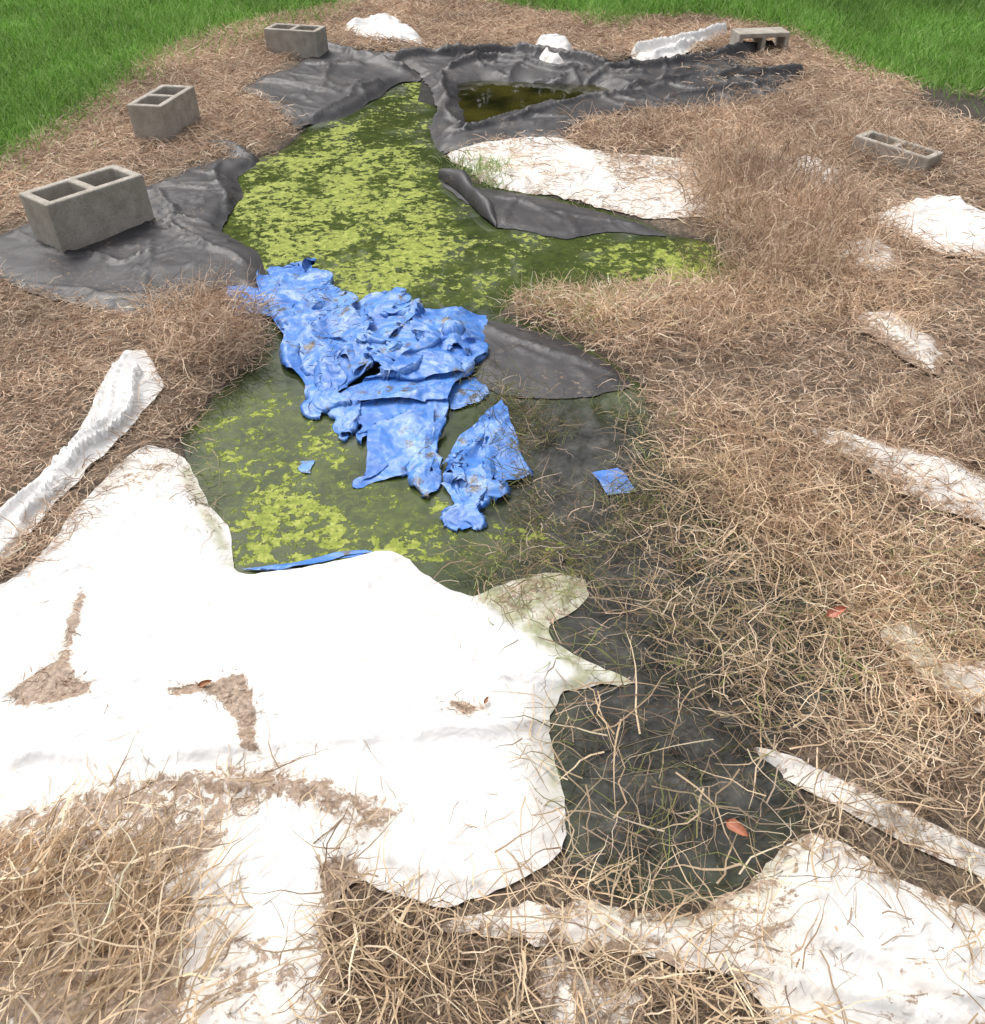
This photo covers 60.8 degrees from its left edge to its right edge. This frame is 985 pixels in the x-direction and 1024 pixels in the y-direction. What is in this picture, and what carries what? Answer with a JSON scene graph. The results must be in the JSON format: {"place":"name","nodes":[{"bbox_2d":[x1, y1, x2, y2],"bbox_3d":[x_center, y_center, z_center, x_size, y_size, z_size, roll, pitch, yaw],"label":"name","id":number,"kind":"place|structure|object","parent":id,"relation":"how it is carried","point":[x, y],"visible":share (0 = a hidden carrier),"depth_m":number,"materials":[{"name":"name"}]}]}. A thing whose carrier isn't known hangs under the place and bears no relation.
{"place":"outdoors","nodes":[
{"label":"outdoors","id":0,"kind":"place"},
{"bbox_2d":[0,0,984,1023],"bbox_3d":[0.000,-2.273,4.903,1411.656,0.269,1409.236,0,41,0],"label":"ground","id":1,"kind":"structure","parent":0,"point":[960,105],"depth_m":2.37,"materials":[{"name":"brown plant"}]},
{"bbox_2d":[0,350,163,561],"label":"rolled white sheet","id":2,"kind":"object","parent":1,"relation":"on","point":[119,384],"visible":0.89,"depth_m":2.38,"materials":[{"name":"fabric"}]},
{"bbox_2d":[0,156,265,314],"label":"black pond liner","id":3,"kind":"object","parent":1,"relation":"on","point":[192,211],"visible":0.77,"depth_m":3.34,"materials":[{"name":"black plastic"}]},
{"bbox_2d":[19,164,153,252],"bbox_3d":[-1.654,-1.245,3.450,0.209,0.209,0.429,27,48,28],"label":"concrete block","id":4,"kind":"object","parent":3,"relation":"on","point":[76,212],"depth_m":3.38,"materials":[{"name":"grey concrete"}]},
{"bbox_2d":[127,84,200,143],"bbox_3d":[-1.738,-2.116,4.464,0.190,0.190,0.390,7,42,8],"label":"concrete block","id":5,"kind":"object","parent":1,"relation":"on","point":[163,111],"depth_m":4.37,"materials":[{"name":"grey concrete"}]},
{"bbox_2d":[205,139,259,162],"bbox_3d":[-1.354,-1.886,4.351,0.146,0.069,0.424,-29,49,-29],"label":"black pond liner","id":6,"kind":"object","parent":1,"relation":"on","point":[240,149],"visible":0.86,"depth_m":4.29,"materials":[{"name":"black plastic"}]},
{"bbox_2d":[264,23,328,58],"bbox_3d":[-1.341,-3.221,5.756,0.378,0.184,0.184,9,42,11],"label":"concrete block","id":7,"kind":"object","parent":1,"relation":"on","point":[305,41],"depth_m":5.69,"materials":[{"name":"grey concrete"}]},
{"bbox_2d":[0,445,632,1023],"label":"white ground sheet","id":8,"kind":"object","parent":1,"relation":"on","point":[292,643],"visible":0.94,"depth_m":1.68,"materials":[{"name":"fabric"}]},
{"bbox_2d":[198,680,211,686],"bbox_3d":[-0.596,0.355,1.740,0.030,0.007,0.013,-22,67,-7],"label":"fallen leaf","id":9,"kind":"object","parent":8,"relation":"on","point":[203,683],"visible":1,"depth_m":1.74,"materials":[{"name":"orange plant"}]},
{"bbox_2d":[241,41,420,128],"bbox_3d":[-1.134,-2.736,5.303,1.080,0.108,1.572,18,44,20],"label":"black pond liner","id":10,"kind":"object","parent":1,"relation":"on","point":[335,81],"visible":0.93,"depth_m":5.20,"materials":[{"name":"black plastic"}]},
{"bbox_2d":[342,13,422,45],"bbox_3d":[-0.799,-3.609,6.245,0.515,0.090,1.125,-19,44,-20],"label":"white ground sheet","id":11,"kind":"object","parent":1,"relation":"on","point":[385,24],"visible":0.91,"depth_m":6.25,"materials":[{"name":"fabric"}]},
{"bbox_2d":[535,33,571,63],"bbox_3d":[0.425,-3.229,5.787,0.306,0.110,0.724,0,41,0],"label":"white ground sheet","id":12,"kind":"object","parent":1,"relation":"on","point":[556,40],"visible":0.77,"depth_m":5.72,"materials":[{"name":"fabric"}]},
{"bbox_2d":[356,40,806,153],"bbox_3d":[0.509,-2.558,5.173,2.989,0.299,2.118,0,41,0],"label":"black pond liner","id":13,"kind":"object","parent":1,"relation":"on","point":[445,70],"visible":0.88,"depth_m":5.28,"materials":[{"name":"black plastic"}]},
{"bbox_2d":[529,956,644,1023],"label":"white ground sheet","id":14,"kind":"object","parent":1,"relation":"on","point":[563,991],"visible":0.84,"depth_m":1.31,"materials":[{"name":"fabric"}]},
{"bbox_2d":[448,136,805,218],"bbox_3d":[0.664,-1.616,4.055,1.921,0.112,0.926,9,42,11],"label":"white ground sheet","id":15,"kind":"object","parent":1,"relation":"on","point":[579,155],"visible":0.59,"depth_m":4.02,"materials":[{"name":"fabric"}]},
{"bbox_2d":[631,22,726,60],"bbox_3d":[1.337,-3.391,5.995,0.372,0.106,1.217,26,47,26],"label":"white ground sheet","id":16,"kind":"object","parent":1,"relation":"on","point":[668,47],"visible":0.94,"depth_m":5.81,"materials":[{"name":"fabric"}]},
{"bbox_2d":[437,833,984,1023],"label":"white ground sheet","id":17,"kind":"object","parent":1,"relation":"on","point":[894,964],"visible":0.91,"depth_m":1.37,"materials":[{"name":"fabric"}]},
{"bbox_2d":[729,27,789,54],"bbox_3d":[1.840,-3.235,5.810,0.359,0.175,0.175,-5,41,-6],"label":"concrete block","id":18,"kind":"object","parent":1,"relation":"on","point":[760,36],"depth_m":5.74,"materials":[{"name":"grey concrete"}]},
{"bbox_2d":[786,155,842,187],"bbox_3d":[1.532,-1.624,3.975,0.265,0.050,0.446,0,41,0],"label":"white ground sheet","id":19,"kind":"object","parent":1,"relation":"on","point":[811,164],"visible":0.12,"depth_m":3.94,"materials":[{"name":"fabric"}]},
{"bbox_2d":[826,606,845,616],"bbox_3d":[0.756,0.219,1.848,0.050,0.011,0.022,-22,67,-7],"label":"fallen leaf","id":20,"kind":"object","parent":1,"relation":"on","point":[833,613],"visible":1,"depth_m":1.85,"materials":[{"name":"orange plant"}]},
{"bbox_2d":[830,236,904,281],"bbox_3d":[1.462,-0.996,3.266,0.275,0.046,0.428,0,41,0],"label":"white ground sheet","id":21,"kind":"object","parent":1,"relation":"on","point":[880,252],"visible":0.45,"depth_m":3.24,"materials":[{"name":"fabric"}]},
{"bbox_2d":[754,747,984,878],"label":"rolled white sheet","id":22,"kind":"object","parent":1,"relation":"on","point":[793,767],"visible":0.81,"depth_m":1.54,"materials":[{"name":"fabric"}]},
{"bbox_2d":[848,130,943,176],"bbox_3d":[1.921,-1.679,4.039,0.371,0.181,0.180,35,48,28],"label":"concrete block","id":23,"kind":"object","parent":1,"relation":"on","point":[933,157],"depth_m":3.96,"materials":[{"name":"grey concrete"}]},
{"bbox_2d":[809,427,984,525],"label":"white ground sheet","id":24,"kind":"object","parent":1,"relation":"on","point":[968,481],"visible":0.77,"depth_m":2.24,"materials":[{"name":"fabric"}]},
{"bbox_2d":[847,309,950,374],"bbox_3d":[1.382,-0.597,2.809,0.210,0.033,0.463,-14,43,-15],"label":"white ground sheet","id":25,"kind":"object","parent":1,"relation":"on","point":[928,351],"visible":0.66,"depth_m":2.76,"materials":[{"name":"fabric"}]},
{"bbox_2d":[870,195,984,257],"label":"white ground sheet","id":26,"kind":"object","parent":1,"relation":"on","point":[961,221],"visible":0.82,"depth_m":3.46,"materials":[{"name":"fabric"}]},
{"bbox_2d":[877,619,984,713],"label":"white ground sheet","id":27,"kind":"object","parent":1,"relation":"on","point":[970,679],"visible":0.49,"depth_m":1.77,"materials":[{"name":"fabric"}]},
{"bbox_2d":[0,0,984,172],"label":"lawn grass","id":28,"kind":"structure","parent":0,"point":[93,23],"depth_m":6.05,"materials":[{"name":"green plant"}]},
{"bbox_2d":[182,80,867,905],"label":"pond water","id":29,"kind":"structure","parent":0,"point":[362,202],"depth_m":2.32,"materials":[{"name":"green liquid"}]},
{"bbox_2d":[226,258,635,570],"bbox_3d":[-0.364,-0.514,2.753,1.063,0.095,1.734,-12,42,-13],"label":"crumpled blue tarp","id":30,"kind":"object","parent":29,"relation":"on","point":[417,350],"visible":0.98,"depth_m":2.66,"materials":[{"name":"blue plastic"}]},
{"bbox_2d":[473,321,630,398],"bbox_3d":[0.116,-0.505,2.792,0.401,0.026,0.651,-31,50,-31],"label":"black pond liner","id":31,"kind":"object","parent":29,"relation":"in","point":[550,362],"visible":0.97,"depth_m":2.77,"materials":[{"name":"black plastic"}]},
{"bbox_2d":[439,181,665,238],"bbox_3d":[0.188,-1.336,3.748,1.196,0.023,0.406,19,44,20],"label":"black pond liner","id":32,"kind":"object","parent":29,"relation":"in","point":[544,217],"visible":0.89,"depth_m":3.70,"materials":[{"name":"black plastic"}]},
{"bbox_2d":[438,168,496,225],"bbox_3d":[-0.081,-1.472,3.859,0.106,0.071,0.654,-17,44,-19],"label":"liner flap","id":33,"kind":"object","parent":32,"relation":"on","point":[461,182],"visible":1,"depth_m":3.86,"materials":[{"name":"black plastic"}]},
{"bbox_2d":[428,144,984,695],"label":"pond weeds","id":34,"kind":"object","parent":29,"relation":"on","point":[496,168],"visible":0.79,"depth_m":2.54,"materials":[{"name":"brown plant"}]},
{"bbox_2d":[726,818,748,836],"bbox_3d":[0.436,0.563,1.496,0.022,0.011,0.050,-48,44,-14],"label":"fallen leaf","id":35,"kind":"object","parent":29,"relation":"on","point":[735,826],"visible":1,"depth_m":1.50,"materials":[{"name":"orange plant"}]}
]}

